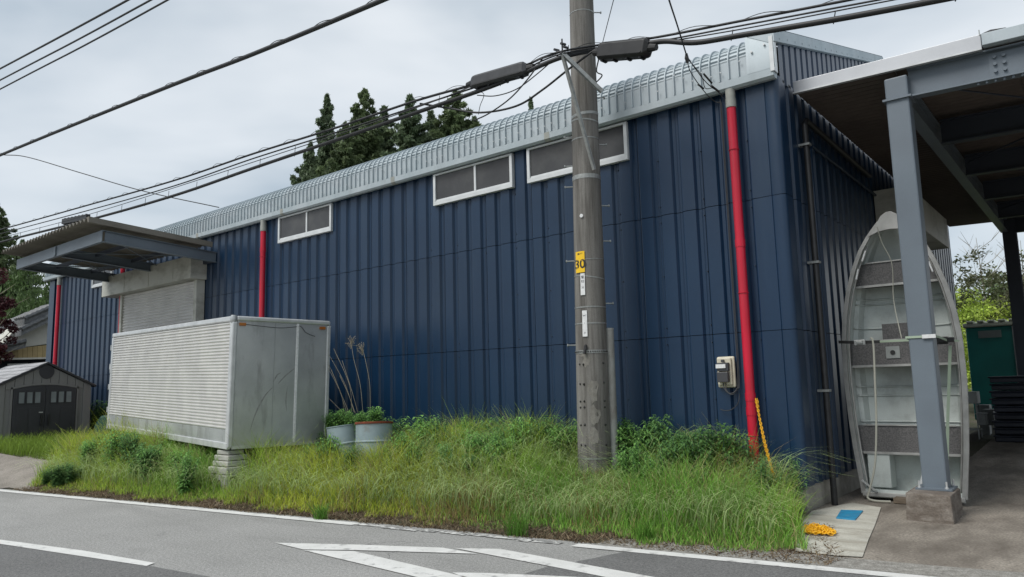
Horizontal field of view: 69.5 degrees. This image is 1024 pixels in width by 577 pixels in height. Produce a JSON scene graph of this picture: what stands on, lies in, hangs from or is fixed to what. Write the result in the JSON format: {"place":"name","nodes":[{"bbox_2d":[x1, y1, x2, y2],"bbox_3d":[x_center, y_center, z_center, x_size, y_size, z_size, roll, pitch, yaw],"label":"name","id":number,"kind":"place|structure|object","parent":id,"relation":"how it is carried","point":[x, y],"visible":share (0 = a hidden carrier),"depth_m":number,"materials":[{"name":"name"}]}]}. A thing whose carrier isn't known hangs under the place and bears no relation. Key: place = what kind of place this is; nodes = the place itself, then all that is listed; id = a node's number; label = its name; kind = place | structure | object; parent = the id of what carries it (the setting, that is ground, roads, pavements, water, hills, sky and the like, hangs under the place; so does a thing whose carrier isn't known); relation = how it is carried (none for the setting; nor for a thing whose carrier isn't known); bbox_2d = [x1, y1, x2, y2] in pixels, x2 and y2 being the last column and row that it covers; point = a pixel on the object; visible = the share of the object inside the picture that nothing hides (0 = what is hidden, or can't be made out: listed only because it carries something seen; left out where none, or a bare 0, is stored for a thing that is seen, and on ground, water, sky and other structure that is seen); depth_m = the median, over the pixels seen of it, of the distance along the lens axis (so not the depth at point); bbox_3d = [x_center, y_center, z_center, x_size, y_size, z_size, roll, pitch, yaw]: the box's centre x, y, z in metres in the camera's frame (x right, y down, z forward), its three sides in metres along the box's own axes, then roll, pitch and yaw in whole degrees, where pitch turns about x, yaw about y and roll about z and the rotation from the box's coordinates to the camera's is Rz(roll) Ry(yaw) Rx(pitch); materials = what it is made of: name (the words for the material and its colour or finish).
{"place":"outdoors","nodes":[
{"label":"outdoors","id":0,"kind":"place"},
{"bbox_2d":[0,454,51,489],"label":"gravel drive","id":1,"kind":"structure","parent":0,"point":[22,474],"depth_m":14.61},
{"bbox_2d":[0,0,129,69],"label":"power line","id":2,"kind":"object","parent":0,"point":[77,27],"visible":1,"depth_m":8.75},
{"bbox_2d":[0,0,151,80],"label":"power line","id":3,"kind":"object","parent":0,"point":[109,22],"visible":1,"depth_m":9.00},
{"bbox_2d":[0,0,168,89],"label":"power line","id":4,"kind":"object","parent":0,"point":[128,21],"visible":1,"depth_m":9.32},
{"bbox_2d":[0,429,220,460],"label":"grass","id":5,"kind":"structure","parent":0,"point":[38,445],"depth_m":16.60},
{"bbox_2d":[0,0,388,156],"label":"overhead cable","id":6,"kind":"object","parent":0,"point":[328,22],"visible":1,"depth_m":9.16,"materials":[{"name":"rubber"}]},
{"bbox_2d":[0,489,914,576],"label":"road","id":7,"kind":"structure","parent":0,"point":[210,544],"depth_m":7.99,"materials":[{"name":"asphalt"}]},
{"bbox_2d":[0,540,152,565],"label":"line","id":8,"kind":"object","parent":7,"relation":"on","point":[79,553],"visible":1,"depth_m":7.60,"materials":[{"name":"paint"}]},
{"bbox_2d":[0,544,208,576],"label":"dark road patch","id":9,"kind":"object","parent":7,"relation":"on","point":[15,561],"visible":1,"depth_m":6.96,"materials":[{"name":"asphalt"}]},
{"bbox_2d":[0,489,357,524],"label":"edge line","id":10,"kind":"object","parent":7,"relation":"on","point":[230,512],"visible":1,"depth_m":10.29,"materials":[{"name":"paint"}]},
{"bbox_2d":[279,543,475,553],"bbox_3d":[-1.425,2.620,7.456,2.300,0.001,0.275,-3,-8,12],"label":"lane arrow marking","id":11,"kind":"object","parent":7,"relation":"on","point":[363,547],"visible":1,"depth_m":7.45,"materials":[{"name":"paint"}]},
{"bbox_2d":[305,550,463,576],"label":"lane arrow marking","id":12,"kind":"object","parent":7,"relation":"on","point":[388,564],"visible":1,"depth_m":6.76,"materials":[{"name":"paint"}]},
{"bbox_2d":[524,551,886,576],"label":"dark road patch","id":13,"kind":"object","parent":7,"relation":"on","point":[653,565],"visible":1,"depth_m":6.33,"materials":[{"name":"asphalt"}]},
{"bbox_2d":[453,572,568,576],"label":"lane arrow marking","id":14,"kind":"object","parent":13,"relation":"on","point":[487,575],"visible":1,"depth_m":6.25,"materials":[{"name":"paint"}]},
{"bbox_2d":[457,548,651,576],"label":"lane arrow marking","id":15,"kind":"object","parent":13,"relation":"on","point":[588,569],"visible":1,"depth_m":6.62,"materials":[{"name":"paint"}]},
{"bbox_2d":[572,543,933,576],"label":"edge line","id":16,"kind":"object","parent":7,"relation":"on","point":[845,570],"visible":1,"depth_m":6.49,"materials":[{"name":"paint"}]},
{"bbox_2d":[0,387,994,544],"bbox_3d":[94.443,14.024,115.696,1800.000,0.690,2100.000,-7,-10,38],"label":"ground","id":17,"kind":"structure","parent":0,"point":[976,443],"depth_m":10.42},
{"bbox_2d":[0,267,27,363],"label":"maple tree","id":18,"kind":"object","parent":17,"relation":"on","point":[7,304],"visible":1,"depth_m":34.83,"materials":[{"name":"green plant"}]},
{"bbox_2d":[0,206,40,319],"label":"cedar tree","id":19,"kind":"object","parent":17,"relation":"on","point":[5,258],"visible":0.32,"depth_m":104.47,"materials":[{"name":"green plant"}]},
{"bbox_2d":[0,267,42,320],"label":"broadleaf tree","id":20,"kind":"object","parent":17,"relation":"on","point":[18,283],"visible":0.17,"depth_m":82.54,"materials":[{"name":"green plant"}]},
{"bbox_2d":[0,304,48,368],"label":"tiled house","id":21,"kind":"structure","parent":17,"relation":"on","point":[31,333],"depth_m":36.67,"materials":[{"name":"white paint"}]},
{"bbox_2d":[19,273,49,345],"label":"broadleaf tree","id":22,"kind":"object","parent":17,"relation":"on","point":[45,296],"visible":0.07,"depth_m":69.47,"materials":[{"name":"green plant"}]},
{"bbox_2d":[0,362,96,442],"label":"garden shed","id":23,"kind":"structure","parent":17,"relation":"on","point":[42,397],"depth_m":19.50,"materials":[{"name":"plastic"}]},
{"bbox_2d":[10,385,45,439],"bbox_3d":[-12.542,3.276,19.152,0.100,1.500,0.735,-7,-10,38],"label":"shed door","id":24,"kind":"structure","parent":23,"relation":"in","point":[28,403],"depth_m":19.15,"materials":[{"name":"grey plastic"}]},
{"bbox_2d":[43,385,75,438],"bbox_3d":[-12.073,3.339,19.727,0.100,1.500,0.735,-7,-10,38],"label":"shed door","id":25,"kind":"structure","parent":23,"relation":"in","point":[60,401],"depth_m":19.72,"materials":[{"name":"grey plastic"}]},
{"bbox_2d":[47,465,67,485],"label":"leafy weed","id":26,"kind":"object","parent":17,"relation":"on","point":[55,476],"visible":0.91,"depth_m":13.03,"materials":[{"name":"green plant"}]},
{"bbox_2d":[89,400,107,430],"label":"leafy weed","id":27,"kind":"object","parent":17,"relation":"on","point":[97,413],"visible":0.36,"depth_m":20.65,"materials":[{"name":"green plant"}]},
{"bbox_2d":[99,428,129,467],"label":"leafy weed","id":28,"kind":"object","parent":17,"relation":"on","point":[113,446],"visible":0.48,"depth_m":13.18,"materials":[{"name":"green plant"}]},
{"bbox_2d":[115,432,147,466],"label":"leafy weed","id":29,"kind":"object","parent":17,"relation":"on","point":[132,443],"visible":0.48,"depth_m":12.96,"materials":[{"name":"green plant"}]},
{"bbox_2d":[137,444,163,481],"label":"leafy weed","id":30,"kind":"object","parent":17,"relation":"on","point":[152,459],"visible":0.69,"depth_m":12.34,"materials":[{"name":"green plant"}]},
{"bbox_2d":[172,449,201,494],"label":"leafy weed","id":31,"kind":"object","parent":17,"relation":"on","point":[185,484],"visible":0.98,"depth_m":11.41,"materials":[{"name":"green plant"}]},
{"bbox_2d":[208,449,248,492],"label":"support block","id":32,"kind":"structure","parent":17,"relation":"on","point":[224,455],"depth_m":11.59,"materials":[{"name":"concrete"}]},
{"bbox_2d":[106,315,330,449],"bbox_3d":[-6.097,1.830,14.651,1.772,2.112,6.718,6,-9,-43],"label":"truck box","id":33,"kind":"object","parent":32,"relation":"on","point":[215,382],"visible":0.99,"depth_m":12.51,"materials":[{"name":"metal"}]},
{"bbox_2d":[290,141,314,184],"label":"cedar tree","id":34,"kind":"object","parent":17,"relation":"on","point":[293,177],"visible":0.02,"depth_m":64.25,"materials":[{"name":"green plant"}]},
{"bbox_2d":[299,93,335,181],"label":"cedar tree","id":35,"kind":"object","parent":17,"relation":"on","point":[324,121],"visible":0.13,"depth_m":63.07,"materials":[{"name":"green plant"}]},
{"bbox_2d":[315,432,345,466],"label":"leafy weed","id":36,"kind":"object","parent":17,"relation":"on","point":[328,446],"visible":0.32,"depth_m":11.28,"materials":[{"name":"green plant"}]},
{"bbox_2d":[326,424,355,454],"bbox_3d":[-2.718,2.682,12.127,0.594,0.860,0.594,-16,-13,37],"label":"steel drum","id":37,"kind":"object","parent":17,"relation":"on","point":[344,433],"visible":0.41,"depth_m":11.92,"materials":[{"name":"metal"}]},
{"bbox_2d":[322,120,364,175],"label":"cedar tree","id":38,"kind":"object","parent":17,"relation":"on","point":[338,162],"visible":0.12,"depth_m":57.73,"materials":[{"name":"green plant"}]},
{"bbox_2d":[315,87,392,175],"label":"cedar tree","id":39,"kind":"object","parent":17,"relation":"on","point":[369,143],"visible":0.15,"depth_m":59.40,"materials":[{"name":"green plant"}]},
{"bbox_2d":[355,421,392,462],"bbox_3d":[-2.165,2.542,11.587,0.604,0.884,0.604,-11,-15,38],"label":"steel drum","id":40,"kind":"object","parent":17,"relation":"on","point":[367,431],"visible":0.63,"depth_m":11.39,"materials":[{"name":"metal"}]},
{"bbox_2d":[378,104,397,152],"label":"cedar tree","id":41,"kind":"object","parent":17,"relation":"on","point":[388,144],"visible":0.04,"depth_m":62.90,"materials":[{"name":"green plant"}]},
{"bbox_2d":[380,93,437,156],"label":"cedar tree","id":42,"kind":"object","parent":17,"relation":"on","point":[409,133],"visible":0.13,"depth_m":56.24,"materials":[{"name":"green plant"}]},
{"bbox_2d":[28,402,820,552],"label":"verge grass","id":43,"kind":"structure","parent":17,"relation":"on","point":[783,535],"depth_m":9.53,"materials":[{"name":"plant"}]},
{"bbox_2d":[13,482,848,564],"bbox_3d":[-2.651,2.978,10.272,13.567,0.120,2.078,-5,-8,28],"label":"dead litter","id":44,"kind":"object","parent":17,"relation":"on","point":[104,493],"visible":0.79,"depth_m":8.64,"materials":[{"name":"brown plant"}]},
{"bbox_2d":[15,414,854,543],"bbox_3d":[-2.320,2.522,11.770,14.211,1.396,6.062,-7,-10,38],"label":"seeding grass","id":45,"kind":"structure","parent":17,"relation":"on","point":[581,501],"depth_m":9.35,"materials":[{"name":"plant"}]},
{"bbox_2d":[428,90,481,138],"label":"cedar tree","id":46,"kind":"object","parent":17,"relation":"on","point":[453,121],"visible":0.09,"depth_m":55.50,"materials":[{"name":"green plant"}]},
{"bbox_2d":[460,431,490,461],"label":"leafy weed","id":47,"kind":"object","parent":17,"relation":"on","point":[474,442],"visible":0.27,"depth_m":10.39,"materials":[{"name":"green plant"}]},
{"bbox_2d":[478,433,520,477],"bbox_3d":[-0.176,2.356,9.946,0.557,0.788,0.490,3,-9,-30],"label":"leafy weed","id":48,"kind":"object","parent":17,"relation":"on","point":[495,448],"visible":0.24,"depth_m":9.93,"materials":[{"name":"green plant"}]},
{"bbox_2d":[43,31,956,512],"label":"warehouse","id":49,"kind":"structure","parent":17,"relation":"on","point":[437,277],"depth_m":11.53,"materials":[{"name":"metal"}]},
{"bbox_2d":[1,216,216,281],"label":"loading canopy","id":50,"kind":"object","parent":49,"relation":"attached to","point":[100,245],"visible":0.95,"depth_m":17.69,"materials":[{"name":"grey metal"}]},
{"bbox_2d":[278,203,332,243],"bbox_3d":[-4.421,-1.373,15.756,1.880,0.580,0.080,-7,-10,38],"label":"window","id":51,"kind":"structure","parent":49,"relation":"in","point":[317,220],"depth_m":15.70,"materials":[{"name":"grey glass"}]},
{"bbox_2d":[433,153,514,205],"bbox_3d":[-0.690,-1.860,12.768,1.830,0.580,0.080,-7,-10,38],"label":"window","id":52,"kind":"structure","parent":49,"relation":"in","point":[497,174],"depth_m":12.71,"materials":[{"name":"grey glass"}]},
{"bbox_2d":[526,121,629,183],"bbox_3d":[0.984,-2.078,11.429,1.860,0.580,0.080,-7,-10,38],"label":"window","id":53,"kind":"structure","parent":49,"relation":"in","point":[546,161],"depth_m":11.54,"materials":[{"name":"grey glass"}]},
{"bbox_2d":[716,356,735,387],"bbox_3d":[2.755,1.081,9.555,0.240,0.400,0.153,-7,-10,38],"label":"meter box","id":54,"kind":"object","parent":49,"relation":"attached to","point":[726,372],"visible":1,"depth_m":9.52,"materials":[{"name":"beige plastic"}]},
{"bbox_2d":[720,99,738,393],"bbox_3d":[2.763,-0.598,9.715,0.202,3.931,0.073,-4,-8,19],"label":"wall cable","id":55,"kind":"object","parent":49,"relation":"attached to","point":[730,257],"depth_m":9.68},
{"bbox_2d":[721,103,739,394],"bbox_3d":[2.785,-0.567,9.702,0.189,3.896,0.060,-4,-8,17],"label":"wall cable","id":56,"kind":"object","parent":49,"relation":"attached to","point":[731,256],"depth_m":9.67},
{"bbox_2d":[496,504,532,536],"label":"grass tuft","id":57,"kind":"object","parent":17,"relation":"on","point":[519,526],"visible":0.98,"depth_m":7.93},
{"bbox_2d":[506,417,535,458],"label":"leafy weed","id":58,"kind":"object","parent":17,"relation":"on","point":[519,432],"visible":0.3,"depth_m":10.48,"materials":[{"name":"green plant"}]},
{"bbox_2d":[525,415,562,454],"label":"leafy weed","id":59,"kind":"object","parent":17,"relation":"on","point":[545,423],"visible":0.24,"depth_m":10.55,"materials":[{"name":"green plant"}]},
{"bbox_2d":[542,424,575,466],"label":"leafy weed","id":60,"kind":"object","parent":17,"relation":"on","point":[558,437],"visible":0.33,"depth_m":10.32,"materials":[{"name":"green plant"}]},
{"bbox_2d":[553,0,613,480],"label":"utility pole","id":61,"kind":"object","parent":17,"relation":"on","point":[593,414],"visible":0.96,"depth_m":9.98,"materials":[{"name":"concrete"}]},
{"bbox_2d":[1,53,558,237],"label":"support wire","id":62,"kind":"object","parent":61,"relation":"attached to","point":[289,150],"visible":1,"depth_m":13.34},
{"bbox_2d":[0,45,593,242],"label":"overhead cable","id":63,"kind":"object","parent":61,"relation":"attached to","point":[485,88],"visible":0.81,"depth_m":12.61,"materials":[{"name":"rubber"}]},
{"bbox_2d":[466,62,533,89],"bbox_3d":[-0.179,-3.015,10.512,1.240,0.262,0.182,-7,-10,38],"label":"splice case","id":64,"kind":"object","parent":63,"relation":"attached to","point":[518,70],"visible":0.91,"depth_m":10.40,"materials":[{"name":"black plastic"}]},
{"bbox_2d":[0,85,466,229],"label":"overhead cable","id":65,"kind":"object","parent":64,"relation":"attached to","point":[357,120],"visible":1,"depth_m":13.98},
{"bbox_2d":[0,88,473,233],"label":"overhead cable","id":66,"kind":"object","parent":64,"relation":"attached to","point":[256,157],"visible":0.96,"depth_m":14.17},
{"bbox_2d":[420,47,597,113],"bbox_3d":[0.098,-2.863,10.450,3.810,0.671,0.331,-6,-9,31],"label":"overhead cable","id":67,"kind":"object","parent":61,"relation":"attached to","point":[550,83],"visible":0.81,"depth_m":10.27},
{"bbox_2d":[606,328,618,470],"bbox_3d":[1.348,1.696,9.874,0.128,2.335,0.118,-7,-10,38],"label":"cable conduit","id":68,"kind":"object","parent":61,"relation":"attached to","point":[612,384],"visible":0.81,"depth_m":9.86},
{"bbox_2d":[530,0,853,63],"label":"overhead cable","id":69,"kind":"object","parent":61,"relation":"attached to","point":[737,21],"visible":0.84,"depth_m":8.65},
{"bbox_2d":[534,0,880,65],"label":"overhead cable","id":70,"kind":"object","parent":61,"relation":"attached to","point":[848,5],"visible":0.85,"depth_m":8.43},
{"bbox_2d":[592,38,657,63],"bbox_3d":[1.454,-3.087,9.578,0.214,0.418,1.018,6,-10,-44],"label":"splice case","id":71,"kind":"object","parent":70,"relation":"attached to","point":[643,49],"visible":0.95,"depth_m":9.46,"materials":[{"name":"plastic"}]},
{"bbox_2d":[682,0,894,39],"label":"overhead cable","id":72,"kind":"object","parent":71,"relation":"attached to","point":[790,19],"visible":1,"depth_m":8.15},
{"bbox_2d":[649,0,955,45],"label":"overhead cable","id":73,"kind":"object","parent":71,"relation":"attached to","point":[861,14],"visible":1,"depth_m":8.04,"materials":[{"name":"rubber"}]},
{"bbox_2d":[611,444,641,487],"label":"leafy weed","id":74,"kind":"object","parent":17,"relation":"on","point":[620,459],"visible":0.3,"depth_m":8.99,"materials":[{"name":"green plant"}]},
{"bbox_2d":[621,440,649,482],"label":"leafy weed","id":75,"kind":"object","parent":17,"relation":"on","point":[635,463],"visible":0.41,"depth_m":8.84,"materials":[{"name":"green plant"}]},
{"bbox_2d":[629,512,658,542],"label":"grass tuft","id":76,"kind":"object","parent":17,"relation":"on","point":[647,530],"visible":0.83,"depth_m":7.46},
{"bbox_2d":[639,414,672,454],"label":"leafy weed","id":77,"kind":"object","parent":17,"relation":"on","point":[655,424],"visible":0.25,"depth_m":9.75,"materials":[{"name":"green plant"}]},
{"bbox_2d":[632,416,684,462],"bbox_3d":[1.998,2.167,9.661,0.740,0.978,0.674,1,-8,-21],"label":"leafy weed","id":78,"kind":"object","parent":17,"relation":"on","point":[653,442],"visible":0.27,"depth_m":9.71,"materials":[{"name":"green plant"}]},
{"bbox_2d":[642,442,678,482],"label":"leafy weed","id":79,"kind":"object","parent":17,"relation":"on","point":[664,455],"visible":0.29,"depth_m":8.79,"materials":[{"name":"green plant"}]},
{"bbox_2d":[662,432,708,480],"bbox_3d":[2.095,2.155,8.819,0.644,0.850,0.613,0,-8,-12],"label":"leafy weed","id":80,"kind":"object","parent":17,"relation":"on","point":[686,444],"visible":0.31,"depth_m":8.79,"materials":[{"name":"green plant"}]},
{"bbox_2d":[682,442,715,475],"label":"leafy weed","id":81,"kind":"object","parent":17,"relation":"on","point":[708,458],"visible":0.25,"depth_m":8.66,"materials":[{"name":"green plant"}]},
{"bbox_2d":[681,422,745,475],"bbox_3d":[2.468,2.136,9.023,0.748,0.990,0.786,0,-8,-10],"label":"leafy weed","id":82,"kind":"object","parent":17,"relation":"on","point":[729,434],"visible":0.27,"depth_m":8.91,"materials":[{"name":"green plant"}]},
{"bbox_2d":[722,433,761,478],"bbox_3d":[2.678,2.201,8.906,0.605,0.896,0.663,-6,-9,34],"label":"leafy weed","id":83,"kind":"object","parent":17,"relation":"on","point":[747,451],"visible":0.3,"depth_m":8.84,"materials":[{"name":"green plant"}]},
{"bbox_2d":[741,458,781,499],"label":"leafy weed","id":84,"kind":"object","parent":17,"relation":"on","point":[763,472],"visible":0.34,"depth_m":8.29,"materials":[{"name":"green plant"}]},
{"bbox_2d":[776,456,811,511],"bbox_3d":[3.296,2.312,8.628,0.433,0.693,0.394,-4,-8,17],"label":"leafy weed","id":85,"kind":"object","parent":17,"relation":"on","point":[794,470],"visible":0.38,"depth_m":8.63,"materials":[{"name":"green plant"}]},
{"bbox_2d":[968,391,982,438],"bbox_3d":[9.572,2.638,15.408,0.343,0.963,0.500,-7,-10,38],"label":"chair","id":86,"kind":"object","parent":17,"relation":"on","point":[973,397],"visible":0.52,"depth_m":15.21,"materials":[{"name":"grey plastic"}]},
{"bbox_2d":[955,288,1006,387],"bbox_3d":[16.483,2.077,26.465,3.767,4.530,3.810,1,-8,-19],"label":"shrub","id":87,"kind":"object","parent":17,"relation":"on","point":[978,306],"visible":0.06,"depth_m":25.99,"materials":[{"name":"green plant"}]},
{"bbox_2d":[957,295,1010,390],"bbox_3d":[16.413,2.160,25.257,3.464,4.053,3.425,-3,-8,8],"label":"shrub","id":88,"kind":"object","parent":17,"relation":"on","point":[976,311],"visible":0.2,"depth_m":24.94,"materials":[{"name":"green plant"}]},
{"bbox_2d":[952,230,1023,343],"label":"sparse tree","id":89,"kind":"object","parent":17,"relation":"on","point":[971,280],"visible":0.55,"depth_m":25.43,"materials":[{"name":"green plant"}]},
{"bbox_2d":[0,0,1023,361],"label":"sky","id":90,"kind":"structure","parent":0,"point":[393,50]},
{"bbox_2d":[594,538,1023,576],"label":"road shoulder","id":91,"kind":"object","parent":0,"point":[901,567],"visible":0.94,"depth_m":6.34},
{"bbox_2d":[720,433,1023,576],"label":"yard","id":92,"kind":"structure","parent":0,"point":[986,531],"depth_m":7.78,"materials":[{"name":"concrete"}]},
{"bbox_2d":[795,503,880,556],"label":"concrete slab","id":93,"kind":"structure","parent":92,"relation":"on","point":[852,539],"depth_m":7.73,"materials":[{"name":"concrete"}]},
{"bbox_2d":[804,522,836,535],"bbox_3d":[3.158,2.464,7.610,0.380,0.094,0.363,-7,-10,38],"label":"yellow chain","id":94,"kind":"object","parent":93,"relation":"on","point":[816,528],"visible":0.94,"depth_m":7.53,"materials":[{"name":"plastic"}]},
{"bbox_2d":[842,211,968,502],"bbox_3d":[5.202,0.848,9.795,1.434,3.742,0.604,-7,-12,38],"label":"rowing boat","id":95,"kind":"object","parent":92,"relation":"on","point":[869,311],"visible":0.84,"depth_m":9.90,"materials":[{"name":"metal"}]},
{"bbox_2d":[793,23,1023,524],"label":"open shed canopy","id":96,"kind":"object","parent":92,"relation":"on","point":[939,129],"visible":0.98,"depth_m":9.58,"materials":[{"name":"silver metal"}]},
{"bbox_2d":[880,335,958,342],"bbox_3d":[4.912,0.635,9.061,0.876,0.060,0.915,-7,-10,38],"label":"ratchet strap","id":97,"kind":"object","parent":96,"relation":"attached to","point":[908,337],"visible":0.83,"depth_m":9.01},
{"bbox_2d":[838,340,879,343],"bbox_3d":[4.590,0.706,9.779,0.022,0.068,0.540,5,-10,-42],"label":"ratchet strap","id":98,"kind":"object","parent":97,"relation":"attached to","point":[852,342],"visible":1,"depth_m":9.83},
{"bbox_2d":[867,337,890,502],"bbox_3d":[4.645,1.679,9.539,0.279,2.094,0.096,-6,-9,30],"label":"mooring rope","id":99,"kind":"object","parent":98,"relation":"hanging from","point":[875,456],"visible":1,"depth_m":9.50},
{"bbox_2d":[946,345,951,457],"bbox_3d":[5.338,1.416,9.024,0.194,1.432,0.006,-7,-10,38],"label":"ratchet strap","id":100,"kind":"object","parent":97,"relation":"hanging from","point":[948,390],"visible":0.86,"depth_m":9.03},
{"bbox_2d":[962,318,1018,419],"bbox_3d":[13.271,2.217,20.143,1.292,2.665,1.400,-7,-10,38],"label":"portable toilet","id":101,"kind":"object","parent":92,"relation":"on","point":[991,347],"visible":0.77,"depth_m":19.79,"materials":[{"name":"teal plastic"}]},
{"bbox_2d":[993,434,1023,441],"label":"crate","id":102,"kind":"object","parent":92,"relation":"on","point":[1007,438],"visible":0.78,"depth_m":14.43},
{"bbox_2d":[993,427,1023,434],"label":"crate","id":103,"kind":"object","parent":102,"relation":"on","point":[1011,430],"visible":0.78,"depth_m":14.44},
{"bbox_2d":[992,419,1023,426],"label":"crate","id":104,"kind":"object","parent":103,"relation":"on","point":[1008,423],"visible":0.79,"depth_m":14.45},
{"bbox_2d":[992,412,1023,419],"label":"crate","id":105,"kind":"object","parent":104,"relation":"on","point":[1008,415],"visible":0.93,"depth_m":14.47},
{"bbox_2d":[992,405,1023,411],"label":"crate","id":106,"kind":"object","parent":105,"relation":"on","point":[1008,408],"visible":0.93,"depth_m":14.48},
{"bbox_2d":[989,397,1023,404],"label":"crate","id":107,"kind":"object","parent":106,"relation":"on","point":[1007,401],"visible":1,"depth_m":14.51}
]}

